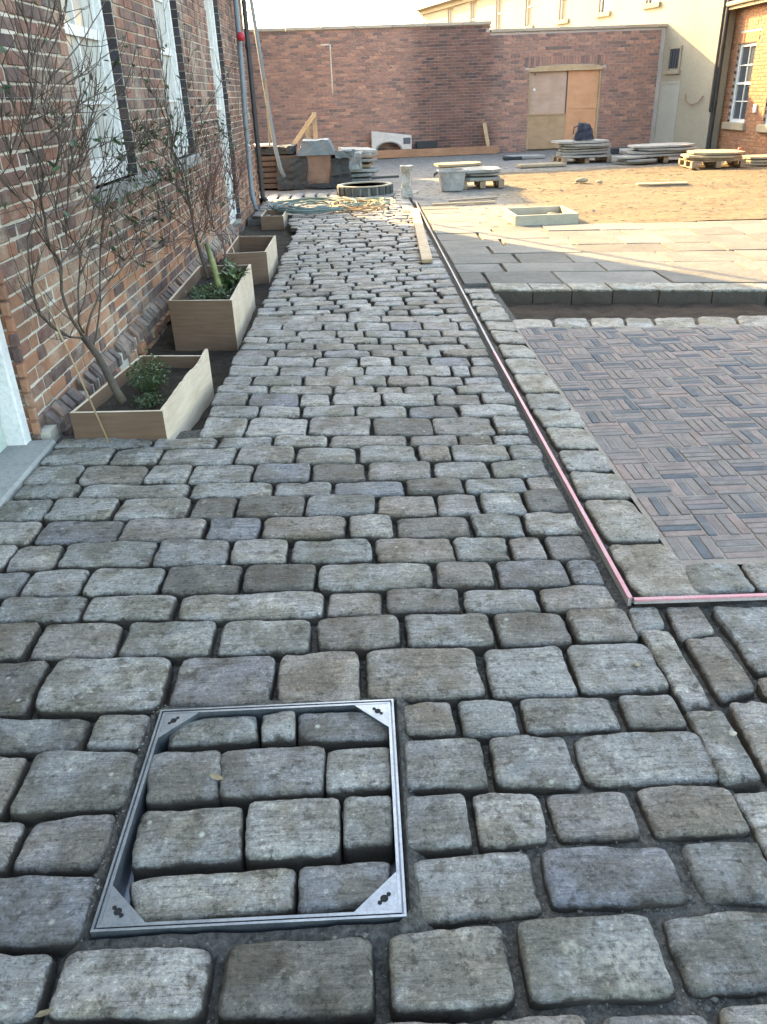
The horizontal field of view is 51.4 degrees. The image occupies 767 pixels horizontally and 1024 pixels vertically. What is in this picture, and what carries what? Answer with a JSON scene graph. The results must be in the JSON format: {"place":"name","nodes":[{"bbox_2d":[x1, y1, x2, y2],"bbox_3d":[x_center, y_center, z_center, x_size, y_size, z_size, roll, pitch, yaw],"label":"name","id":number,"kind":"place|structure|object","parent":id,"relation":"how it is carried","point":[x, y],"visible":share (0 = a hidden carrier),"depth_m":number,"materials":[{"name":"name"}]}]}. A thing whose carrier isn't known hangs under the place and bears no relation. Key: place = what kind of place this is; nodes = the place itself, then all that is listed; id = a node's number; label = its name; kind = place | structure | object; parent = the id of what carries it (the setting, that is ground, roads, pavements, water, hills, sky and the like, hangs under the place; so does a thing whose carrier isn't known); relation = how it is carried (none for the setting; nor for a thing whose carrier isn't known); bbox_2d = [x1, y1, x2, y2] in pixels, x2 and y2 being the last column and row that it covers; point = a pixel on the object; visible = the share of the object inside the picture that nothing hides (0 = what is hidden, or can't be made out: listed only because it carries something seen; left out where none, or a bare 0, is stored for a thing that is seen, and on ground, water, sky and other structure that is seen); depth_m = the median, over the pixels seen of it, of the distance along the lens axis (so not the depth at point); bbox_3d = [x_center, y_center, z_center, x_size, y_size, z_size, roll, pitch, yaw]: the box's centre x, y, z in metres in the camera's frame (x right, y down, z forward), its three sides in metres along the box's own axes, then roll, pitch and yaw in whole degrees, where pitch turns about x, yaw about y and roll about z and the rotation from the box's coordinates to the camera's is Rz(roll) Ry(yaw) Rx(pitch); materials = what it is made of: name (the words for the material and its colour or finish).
{"place":"outdoors","nodes":[
{"label":"outdoors","id":0,"kind":"place"},
{"bbox_2d":[147,224,295,429],"bbox_3d":[-1.458,-2.284,7.956,0.790,0.025,8.400,-3,28,-1],"label":"planting strip","id":1,"kind":"object","parent":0,"point":[220,362],"visible":0.23,"depth_m":6.08,"materials":[{"name":"soil"}]},
{"bbox_2d":[69,349,214,443],"bbox_3d":[-1.306,-0.608,4.461,0.471,0.345,0.986,0,28,3],"label":"planter","id":2,"kind":"object","parent":1,"relation":"on","point":[187,392],"visible":0.75,"depth_m":4.26,"materials":[{"name":"brown wood"}]},
{"bbox_2d":[0,0,194,403],"bbox_3d":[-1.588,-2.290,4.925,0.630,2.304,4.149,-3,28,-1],"label":"shrub","id":3,"kind":"object","parent":2,"relation":"in","point":[110,379],"visible":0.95,"depth_m":4.02,"materials":[{"name":"brown plant"}]},
{"bbox_2d":[125,348,171,392],"bbox_3d":[-1.310,-0.786,4.421,0.271,0.251,0.257,-3,28,-1],"label":"weed","id":4,"kind":"object","parent":2,"relation":"on","point":[153,384],"visible":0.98,"depth_m":4.42,"materials":[{"name":"green plant"}]},
{"bbox_2d":[129,391,167,409],"bbox_3d":[-1.251,-0.593,4.219,0.197,0.080,0.181,-22,33,-32],"label":"weed","id":5,"kind":"object","parent":2,"relation":"on","point":[149,399],"visible":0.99,"depth_m":4.21,"materials":[{"name":"green plant"}]},
{"bbox_2d":[168,264,255,350],"bbox_3d":[-1.328,-1.645,6.350,0.479,0.390,1.385,-3,28,-1],"label":"planter","id":6,"kind":"object","parent":1,"relation":"on","point":[209,324],"visible":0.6,"depth_m":5.81,"materials":[{"name":"brown wood"}]},
{"bbox_2d":[86,6,259,282],"bbox_3d":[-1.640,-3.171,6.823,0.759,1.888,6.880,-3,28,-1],"label":"shrub","id":7,"kind":"object","parent":6,"relation":"in","point":[167,108],"visible":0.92,"depth_m":5.75,"materials":[{"name":"brown plant"}]},
{"bbox_2d":[185,282,232,299],"bbox_3d":[-1.317,-1.663,6.030,0.364,0.141,0.353,-3,28,-1],"label":"weed","id":8,"kind":"object","parent":6,"relation":"on","point":[195,295],"visible":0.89,"depth_m":6.01,"materials":[{"name":"green plant"}]},
{"bbox_2d":[160,127,261,268],"bbox_3d":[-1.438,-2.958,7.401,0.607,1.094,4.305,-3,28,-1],"label":"shrub","id":9,"kind":"object","parent":6,"relation":"in","point":[209,186],"visible":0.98,"depth_m":6.97,"materials":[{"name":"brown plant"}]},
{"bbox_2d":[204,243,222,294],"bbox_3d":[-1.334,-1.904,6.262,0.052,0.377,0.309,-15,30,-23],"label":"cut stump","id":10,"kind":"object","parent":6,"relation":"on","point":[216,276],"visible":0.79,"depth_m":6.23,"materials":[{"name":"green plant"}]},
{"bbox_2d":[211,257,251,289],"bbox_3d":[-1.250,-1.894,6.359,0.333,0.283,0.320,14,31,27],"label":"weed","id":11,"kind":"object","parent":6,"relation":"in","point":[228,276],"visible":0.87,"depth_m":6.33,"materials":[{"name":"green plant"}]},
{"bbox_2d":[226,227,234,252],"bbox_3d":[-1.510,-2.603,8.042,0.021,0.366,1.287,-9,28,-12],"label":"bamboo cane","id":12,"kind":"object","parent":1,"relation":"on","point":[230,240],"visible":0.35,"depth_m":8.27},
{"bbox_2d":[226,235,277,284],"bbox_3d":[-1.361,-2.628,8.293,0.429,0.330,1.110,-3,28,-1],"label":"planter","id":13,"kind":"object","parent":1,"relation":"on","point":[259,254],"visible":0.67,"depth_m":7.99,"materials":[{"name":"brown wood"}]},
{"bbox_2d":[260,209,287,229],"bbox_3d":[-1.555,-4.185,11.391,0.328,0.185,0.750,-3,28,-1],"label":"planter","id":14,"kind":"object","parent":1,"relation":"on","point":[271,222],"visible":0.99,"depth_m":11.10,"materials":[{"name":"brown wood"}]},
{"bbox_2d":[241,0,429,28],"label":"sky","id":15,"kind":"structure","parent":0,"point":[269,13],"materials":[{"name":"white"}]},
{"bbox_2d":[0,190,766,1023],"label":"cobbled path","id":16,"kind":"structure","parent":0,"point":[352,490],"depth_m":2.32,"materials":[{"name":"stone"}]},
{"bbox_2d":[34,1009,52,1016],"bbox_3d":[-0.632,0.932,1.482,0.036,0.006,0.011,-11,29,-16],"label":"fallen leaf","id":17,"kind":"object","parent":16,"relation":"on","point":[43,1013],"visible":1,"depth_m":1.48,"materials":[{"name":"beige plant"}]},
{"bbox_2d":[20,250,108,442],"bbox_3d":[-1.513,-0.770,3.810,0.274,0.932,0.014,7,29,17],"label":"bamboo cane","id":18,"kind":"object","parent":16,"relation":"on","point":[78,374],"visible":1,"depth_m":3.82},
{"bbox_2d":[90,699,406,939],"bbox_3d":[-0.285,0.729,1.945,0.648,0.094,0.665,-3,28,-1],"label":"inspection cover","id":19,"kind":"object","parent":16,"relation":"on","point":[291,820],"visible":1,"depth_m":1.86,"materials":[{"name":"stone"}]},
{"bbox_2d":[209,773,222,779],"bbox_3d":[-0.419,0.664,1.998,0.048,0.006,0.015,12,31,24],"label":"fallen leaf","id":20,"kind":"object","parent":19,"relation":"on","point":[216,776],"visible":1,"depth_m":2.00,"materials":[{"name":"beige plant"}]},
{"bbox_2d":[269,196,358,213],"bbox_3d":[-1.042,-4.636,12.026,1.349,0.086,1.810,-3,28,-1],"label":"rope","id":21,"kind":"object","parent":16,"relation":"on","point":[312,210],"visible":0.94,"depth_m":11.88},
{"bbox_2d":[330,199,385,211],"bbox_3d":[-0.383,-4.537,11.792,0.837,0.086,1.135,-3,28,-1],"label":"rope","id":22,"kind":"object","parent":16,"relation":"on","point":[357,208],"visible":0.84,"depth_m":11.60,"materials":[{"name":"fabric"}]},
{"bbox_2d":[336,181,392,196],"bbox_3d":[-0.322,-5.572,13.727,0.973,0.150,0.973,-3,28,-1],"label":"well ring","id":23,"kind":"object","parent":16,"relation":"on","point":[364,188],"visible":1,"depth_m":13.43,"materials":[{"name":"grey concrete"}]},
{"bbox_2d":[339,197,396,205],"bbox_3d":[-0.239,-4.749,12.182,0.889,0.080,0.903,-3,28,-1],"label":"rope","id":24,"kind":"object","parent":16,"relation":"on","point":[381,199],"visible":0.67,"depth_m":12.07,"materials":[{"name":"beige fabric"}]},
{"bbox_2d":[400,165,412,197],"bbox_3d":[0.374,-5.396,12.989,0.211,0.478,0.212,-3,28,-1],"label":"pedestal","id":25,"kind":"object","parent":16,"relation":"on","point":[406,186],"visible":1,"depth_m":12.94,"materials":[{"name":"grey stone"}]},
{"bbox_2d":[411,208,432,262],"bbox_3d":[0.440,-3.406,9.637,0.110,0.035,4.000,-2,28,1],"label":"timber plank","id":26,"kind":"object","parent":16,"relation":"on","point":[424,250],"visible":1,"depth_m":9.03,"materials":[{"name":"beige wood"}]},
{"bbox_2d":[415,201,766,605],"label":"edging strip","id":27,"kind":"object","parent":16,"relation":"on","point":[611,568],"visible":1,"depth_m":3.09,"materials":[{"name":"pink paint"}]},
{"bbox_2d":[464,289,766,608],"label":"stone edging","id":28,"kind":"object","parent":16,"relation":"on","point":[646,561],"visible":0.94,"depth_m":3.46,"materials":[{"name":"stone"}]},
{"bbox_2d":[728,731,736,735],"bbox_3d":[0.900,0.570,2.053,0.025,0.010,0.017,-3,28,-1],"label":"pebble","id":29,"kind":"object","parent":16,"relation":"on","point":[732,733],"visible":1,"depth_m":2.05,"materials":[{"name":"stone"}]},
{"bbox_2d":[259,147,766,228],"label":"yard","id":30,"kind":"structure","parent":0,"point":[723,192],"depth_m":13.33,"materials":[{"name":"beige sand"}]},
{"bbox_2d":[254,143,307,189],"bbox_3d":[-2.115,-6.502,14.963,1.429,0.770,0.821,-3,28,-1],"label":"dark stack","id":31,"kind":"object","parent":30,"relation":"on","point":[294,166],"visible":0.64,"depth_m":14.66,"materials":[{"name":"stone"}]},
{"bbox_2d":[292,112,317,143],"bbox_3d":[-1.774,-7.775,16.884,0.786,1.220,0.260,-3,28,-1],"label":"timber trestle","id":32,"kind":"object","parent":30,"relation":"on","point":[311,119],"visible":0.47,"depth_m":16.68,"materials":[{"name":"beige wood"}]},
{"bbox_2d":[295,138,354,188],"bbox_3d":[-1.102,-6.558,14.955,1.163,0.828,0.888,-3,28,-1],"label":"sheeted pallet","id":33,"kind":"object","parent":30,"relation":"on","point":[328,164],"visible":0.93,"depth_m":14.68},
{"bbox_2d":[338,147,378,181],"bbox_3d":[-0.493,-6.777,15.506,0.796,0.600,0.804,-3,28,-1],"label":"slab stack","id":34,"kind":"object","parent":30,"relation":"on","point":[361,168],"visible":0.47,"depth_m":15.30,"materials":[{"name":"grey stone"}]},
{"bbox_2d":[371,175,398,178],"bbox_3d":[0.029,-5.916,14.068,0.500,0.040,0.040,-8,28,-11],"label":"dark bar","id":35,"kind":"object","parent":30,"relation":"on","point":[382,177],"visible":1,"depth_m":14.05,"materials":[{"name":"black paint"}]},
{"bbox_2d":[371,131,411,149],"bbox_3d":[0.212,-9.834,21.299,1.060,0.673,0.282,-4,28,-4],"label":"arch stone","id":36,"kind":"object","parent":30,"relation":"on","point":[402,141],"visible":0.97,"depth_m":21.14,"materials":[{"name":"stone"}]},
{"bbox_2d":[371,145,498,158],"bbox_3d":[1.010,-9.573,21.224,4.200,0.190,0.060,-4,28,-4],"label":"long board","id":37,"kind":"object","parent":30,"relation":"on","point":[438,152],"visible":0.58,"depth_m":21.23,"materials":[{"name":"brown wood"}]},
{"bbox_2d":[416,141,436,148],"bbox_3d":[1.152,-9.846,21.346,0.560,0.170,0.200,-4,28,-4],"label":"dark crate","id":38,"kind":"object","parent":37,"relation":"on","point":[425,144],"visible":1,"depth_m":21.26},
{"bbox_2d":[433,168,466,190],"bbox_3d":[1.140,-5.714,13.704,0.576,0.325,0.510,-3,28,-1],"label":"tub","id":39,"kind":"object","parent":30,"relation":"on","point":[451,179],"visible":1,"depth_m":13.54,"materials":[{"name":"grey plastic"}]},
{"bbox_2d":[439,165,481,168],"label":"stone slab","id":40,"kind":"object","parent":39,"relation":"on","point":[458,167],"depth_m":15.98,"materials":[{"name":"stone"}]},
{"bbox_2d":[434,161,481,166],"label":"stone slab","id":41,"kind":"object","parent":40,"relation":"on","point":[457,164],"depth_m":15.97,"materials":[{"name":"stone"}]},
{"bbox_2d":[463,178,503,188],"bbox_3d":[1.704,-5.838,14.110,0.750,0.130,0.700,-3,28,-2],"label":"pallet","id":42,"kind":"object","parent":30,"relation":"on","point":[498,183],"visible":0.52,"depth_m":13.82,"materials":[{"name":"wood"}]},
{"bbox_2d":[464,175,499,180],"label":"stone slab","id":43,"kind":"object","parent":42,"relation":"on","point":[476,178],"depth_m":13.78,"materials":[{"name":"grey stone"}]},
{"bbox_2d":[465,172,500,175],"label":"stone slab","id":44,"kind":"object","parent":43,"relation":"on","point":[485,174],"depth_m":13.82,"materials":[{"name":"grey stone"}]},
{"bbox_2d":[456,166,500,173],"bbox_3d":[1.650,-6.017,14.004,0.772,0.046,0.702,-1,28,2],"label":"stone slab","id":45,"kind":"object","parent":44,"relation":"on","point":[485,169],"depth_m":13.79,"materials":[{"name":"grey stone"}]},
{"bbox_2d":[482,123,489,145],"bbox_3d":[2.766,-10.134,21.429,0.100,0.620,0.040,-12,14,1],"label":"leaning plank","id":46,"kind":"object","parent":30,"relation":"on","point":[487,142],"visible":0.8,"depth_m":21.41,"materials":[{"name":"beige wood"}]},
{"bbox_2d":[502,156,521,159],"bbox_3d":[3.124,-8.590,19.324,0.440,0.070,0.240,-3,28,-1],"label":"dark block","id":47,"kind":"object","parent":30,"relation":"on","point":[512,158],"depth_m":19.22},
{"bbox_2d":[506,154,544,158],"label":"flat slab","id":48,"kind":"object","parent":30,"relation":"on","point":[533,156],"depth_m":19.33,"materials":[{"name":"grey stone"}]},
{"bbox_2d":[503,206,578,225],"bbox_3d":[2.016,-3.828,10.295,0.800,0.130,0.800,-3,28,-2],"label":"concrete box","id":49,"kind":"object","parent":30,"relation":"on","point":[524,216],"visible":0.95,"depth_m":9.97,"materials":[{"name":"concrete"}]},
{"bbox_2d":[516,162,565,167],"bbox_3d":[3.423,-7.554,17.336,1.000,0.060,0.400,-4,28,-3],"label":"flat slab","id":50,"kind":"object","parent":30,"relation":"on","point":[546,164],"depth_m":17.18,"materials":[{"name":"stone"}]},
{"bbox_2d":[575,177,587,182],"bbox_3d":[3.531,-5.914,14.188,0.253,0.097,0.182,-3,28,-1],"label":"stone","id":51,"kind":"object","parent":30,"relation":"on","point":[581,180],"visible":0.98,"depth_m":14.14,"materials":[{"name":"stone"}]},
{"bbox_2d":[552,155,611,163],"bbox_3d":[4.468,-7.979,17.997,1.100,0.130,0.900,-4,28,-3],"label":"pallet","id":52,"kind":"object","parent":30,"relation":"on","point":[585,160],"visible":0.73,"depth_m":17.80,"materials":[{"name":"brown wood"}]},
{"bbox_2d":[556,153,611,157],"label":"stone slab","id":53,"kind":"object","parent":52,"relation":"on","point":[589,155],"depth_m":17.57,"materials":[{"name":"grey stone"}]},
{"bbox_2d":[556,150,608,154],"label":"stone slab","id":54,"kind":"object","parent":53,"relation":"on","point":[581,152],"depth_m":17.59,"materials":[{"name":"grey stone"}]},
{"bbox_2d":[558,147,608,151],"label":"stone slab","id":55,"kind":"object","parent":54,"relation":"on","point":[580,150],"depth_m":17.64,"materials":[{"name":"grey stone"}]},
{"bbox_2d":[558,145,610,148],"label":"stone slab","id":56,"kind":"object","parent":55,"relation":"on","point":[571,147],"depth_m":17.57,"materials":[{"name":"grey stone"}]},
{"bbox_2d":[558,142,610,146],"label":"stone slab","id":57,"kind":"object","parent":56,"relation":"on","point":[590,144],"depth_m":17.46,"materials":[{"name":"grey stone"}]},
{"bbox_2d":[551,139,608,143],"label":"stone slab","id":58,"kind":"object","parent":57,"relation":"on","point":[578,141],"depth_m":17.50,"materials":[{"name":"grey stone"}]},
{"bbox_2d":[572,122,593,140],"bbox_3d":[4.398,-8.415,17.582,0.473,0.360,0.369,-3,28,-1],"label":"work bag","id":59,"kind":"object","parent":58,"relation":"on","point":[584,131],"visible":1,"depth_m":17.51,"materials":[{"name":"blue fabric"}]},
{"bbox_2d":[610,147,629,153],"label":"dark block","id":60,"kind":"structure","parent":30,"relation":"on","point":[614,150],"depth_m":19.79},
{"bbox_2d":[615,160,657,163],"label":"stone slab","id":61,"kind":"object","parent":30,"relation":"on","point":[619,162],"depth_m":17.14,"materials":[{"name":"grey stone"}]},
{"bbox_2d":[617,157,657,161],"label":"stone slab","id":62,"kind":"object","parent":61,"relation":"on","point":[641,160],"depth_m":16.98,"materials":[{"name":"grey stone"}]},
{"bbox_2d":[611,155,647,158],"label":"stone slab","id":63,"kind":"object","parent":62,"relation":"on","point":[624,157],"depth_m":17.04,"materials":[{"name":"grey stone"}]},
{"bbox_2d":[638,155,682,162],"bbox_3d":[6.112,-7.820,17.572,1.300,0.130,1.000,0,28,4],"label":"pallet","id":64,"kind":"object","parent":30,"relation":"on","point":[663,159],"visible":0.18,"depth_m":17.15,"materials":[{"name":"brown wood"}]},
{"bbox_2d":[623,152,686,156],"bbox_3d":[6.017,-7.862,17.479,1.385,0.038,0.996,-1,27,3],"label":"stone slab","id":65,"kind":"object","parent":64,"relation":"on","point":[664,154],"depth_m":17.09,"materials":[{"name":"grey stone"}]},
{"bbox_2d":[622,149,687,153],"bbox_3d":[6.037,-7.977,17.573,1.398,0.040,1.131,-2,28,3],"label":"stone slab","id":66,"kind":"object","parent":65,"relation":"on","point":[630,151],"depth_m":17.14,"materials":[{"name":"grey stone"}]},
{"bbox_2d":[633,146,698,150],"bbox_3d":[6.164,-7.974,17.443,1.285,0.038,1.017,2,28,7],"label":"stone slab","id":67,"kind":"object","parent":66,"relation":"on","point":[672,148],"depth_m":17.06,"materials":[{"name":"grey stone"}]},
{"bbox_2d":[627,142,695,147],"bbox_3d":[6.085,-8.054,17.487,1.357,0.036,0.948,-2,27,1],"label":"stone slab","id":68,"kind":"object","parent":67,"relation":"on","point":[670,144],"depth_m":17.26,"materials":[{"name":"grey stone"}]},
{"bbox_2d":[636,182,688,184],"bbox_3d":[4.707,-5.552,13.460,0.850,0.025,0.160,-2,28,0],"label":"board","id":69,"kind":"object","parent":30,"relation":"on","point":[661,183],"visible":1,"depth_m":13.39,"materials":[{"name":"brown wood"}]},
{"bbox_2d":[678,158,745,168],"bbox_3d":[6.613,-7.052,16.072,1.050,0.130,0.900,-1,28,2],"label":"pallet","id":70,"kind":"object","parent":30,"relation":"on","point":[687,163],"visible":0.81,"depth_m":15.79,"materials":[{"name":"brown wood"}]},
{"bbox_2d":[683,157,742,160],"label":"stone slab","id":71,"kind":"object","parent":70,"relation":"on","point":[708,159],"depth_m":15.69,"materials":[{"name":"stone"}]},
{"bbox_2d":[681,153,741,157],"bbox_3d":[6.563,-7.150,15.964,1.087,0.036,0.874,0,28,3],"label":"stone slab","id":72,"kind":"object","parent":71,"relation":"on","point":[688,155],"depth_m":15.66,"materials":[{"name":"stone"}]},
{"bbox_2d":[687,149,745,154],"bbox_3d":[6.662,-7.221,15.973,1.013,0.036,0.886,1,28,6],"label":"stone slab","id":73,"kind":"object","parent":72,"relation":"on","point":[715,152],"depth_m":15.75,"materials":[{"name":"stone"}]},
{"bbox_2d":[259,181,766,608],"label":"ground","id":74,"kind":"structure","parent":0,"point":[261,201],"depth_m":11.69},
{"bbox_2d":[0,0,267,507],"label":"brick house","id":75,"kind":"structure","parent":74,"relation":"on","point":[43,395],"depth_m":5.36,"materials":[{"name":"brown brick"}]},
{"bbox_2d":[0,422,6,452],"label":"door","id":76,"kind":"structure","parent":75,"relation":"in","point":[3,445],"depth_m":3.92,"materials":[{"name":"white paint"}]},
{"bbox_2d":[60,0,127,185],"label":"window","id":77,"kind":"structure","parent":75,"relation":"in","point":[76,24],"depth_m":5.54,"materials":[{"name":"white paint"}]},
{"bbox_2d":[153,0,188,156],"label":"window","id":78,"kind":"structure","parent":75,"relation":"in","point":[157,4],"depth_m":7.78,"materials":[{"name":"white paint"}]},
{"bbox_2d":[204,0,236,223],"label":"window","id":79,"kind":"structure","parent":75,"relation":"in","point":[212,36],"depth_m":10.38,"materials":[{"name":"white paint"}]},
{"bbox_2d":[233,0,258,210],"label":"drainpipe","id":80,"kind":"object","parent":75,"relation":"attached to","point":[243,95],"visible":0.93,"depth_m":11.39,"materials":[{"name":"grey metal"}]},
{"bbox_2d":[237,32,244,40],"bbox_3d":[-1.978,-6.595,11.047,0.110,0.110,0.107,-3,28,-1],"label":"red ball","id":81,"kind":"object","parent":80,"relation":"attached to","point":[240,36],"visible":1,"depth_m":11.01,"materials":[{"name":"red plastic"}]},
{"bbox_2d":[249,0,285,176],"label":"pole","id":82,"kind":"object","parent":75,"relation":"attached to","point":[259,52],"visible":0.98,"depth_m":12.78,"materials":[{"name":"grey metal"}]},
{"bbox_2d":[264,78,270,146],"bbox_3d":[-1.881,-6.473,12.932,0.030,1.000,0.020,-1,28,-1],"label":"wooden batten","id":83,"kind":"object","parent":75,"relation":"attached to","point":[267,112],"visible":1,"depth_m":12.92,"materials":[{"name":"beige wood"}]},
{"bbox_2d":[240,0,254,143],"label":"outbuilding","id":84,"kind":"structure","parent":74,"relation":"on","point":[247,72],"depth_m":20.18,"materials":[{"name":"brick"}]},
{"bbox_2d":[246,21,667,163],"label":"yard wall","id":85,"kind":"structure","parent":74,"relation":"on","point":[450,84],"depth_m":20.93,"materials":[{"name":"brick"}]},
{"bbox_2d":[526,64,602,149],"bbox_3d":[4.865,-10.956,21.567,1.980,2.020,0.175,-4,28,-4],"label":"boarded doorway","id":86,"kind":"structure","parent":85,"relation":"attached to","point":[549,120],"depth_m":21.52,"materials":[{"name":"beige wood"}]},
{"bbox_2d":[414,0,736,148],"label":"cream building","id":87,"kind":"structure","parent":74,"relation":"on","point":[697,50],"depth_m":20.89,"materials":[{"name":"beige paint"}]},
{"bbox_2d":[449,8,452,21],"bbox_3d":[2.874,-20.376,33.296,0.060,1.148,0.618,-10,29,-14],"label":"window","id":88,"kind":"structure","parent":87,"relation":"in","point":[450,10],"depth_m":33.27,"materials":[{"name":"white paint"}]},
{"bbox_2d":[471,2,476,21],"bbox_3d":[3.602,-19.327,31.242,0.060,1.148,0.618,-10,29,-14],"label":"window","id":89,"kind":"structure","parent":87,"relation":"in","point":[474,5],"depth_m":31.23,"materials":[{"name":"white paint"}]},
{"bbox_2d":[497,0,502,28],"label":"window","id":90,"kind":"structure","parent":87,"relation":"in","point":[500,2],"depth_m":29.30,"materials":[{"name":"white paint"}]},
{"bbox_2d":[526,0,533,25],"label":"window","id":91,"kind":"structure","parent":87,"relation":"in","point":[530,3],"depth_m":27.31,"materials":[{"name":"white paint"}]},
{"bbox_2d":[560,0,568,19],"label":"window","id":92,"kind":"structure","parent":87,"relation":"in","point":[564,10],"depth_m":25.31,"materials":[{"name":"white paint"}]},
{"bbox_2d":[600,0,609,11],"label":"window","id":93,"kind":"structure","parent":87,"relation":"in","point":[605,4],"depth_m":23.30,"materials":[{"name":"white glass"}]},
{"bbox_2d":[654,81,680,142],"bbox_3d":[7.609,-10.680,21.369,0.020,1.530,0.820,-10,29,-14],"label":"door","id":94,"kind":"structure","parent":87,"relation":"in","point":[669,91],"depth_m":21.35,"materials":[{"name":"beige paint"}]},
{"bbox_2d":[666,45,682,70],"bbox_3d":[7.571,-11.803,20.725,0.041,0.560,0.540,-10,29,-14],"label":"window","id":95,"kind":"structure","parent":87,"relation":"in","point":[675,52],"depth_m":20.70,"materials":[{"name":"grey glass"}]},
{"bbox_2d":[716,0,766,154],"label":"brick cottage","id":96,"kind":"structure","parent":74,"relation":"on","point":[743,122],"depth_m":18.59,"materials":[{"name":"red brick"}]},
{"bbox_2d":[730,42,756,122],"bbox_3d":[8.567,-10.149,18.855,0.080,1.660,0.980,-3,28,-1],"label":"window","id":97,"kind":"structure","parent":96,"relation":"in","point":[741,91],"depth_m":18.97,"materials":[{"name":"white paint"}]},
{"bbox_2d":[417,201,766,305],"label":"stone paving","id":98,"kind":"structure","parent":0,"point":[684,263],"depth_m":7.77,"materials":[{"name":"stone"}]},
{"bbox_2d":[432,201,494,205],"bbox_3d":[1.209,-4.655,12.002,0.950,0.025,0.070,-4,28,-2],"label":"board","id":99,"kind":"object","parent":98,"relation":"on","point":[457,203],"visible":1,"depth_m":11.97,"materials":[{"name":"beige wood"}]},
{"bbox_2d":[448,196,497,201],"bbox_3d":[1.395,-4.872,12.403,0.800,0.025,0.060,-9,28,-12],"label":"board","id":100,"kind":"object","parent":98,"relation":"on","point":[468,199],"visible":1,"depth_m":12.38,"materials":[{"name":"brown wood"}]},
{"bbox_2d":[504,301,766,320],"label":"soil trench","id":101,"kind":"object","parent":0,"point":[552,311],"visible":0.6,"depth_m":6.38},
{"bbox_2d":[515,324,766,566],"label":"brick paving","id":102,"kind":"structure","parent":0,"point":[674,420],"depth_m":4.03,"materials":[{"name":"brick"}]},
{"bbox_2d":[738,162,766,164],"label":"stone slab","id":103,"kind":"object","parent":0,"point":[757,163],"depth_m":15.98,"materials":[{"name":"stone"}]},
{"bbox_2d":[743,158,766,162],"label":"stone slab","id":104,"kind":"object","parent":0,"point":[755,160],"depth_m":16.01,"materials":[{"name":"stone"}]},
{"bbox_2d":[742,154,766,158],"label":"stone slab","id":105,"kind":"object","parent":104,"relation":"on","point":[762,156],"depth_m":16.12,"materials":[{"name":"stone"}]}
]}

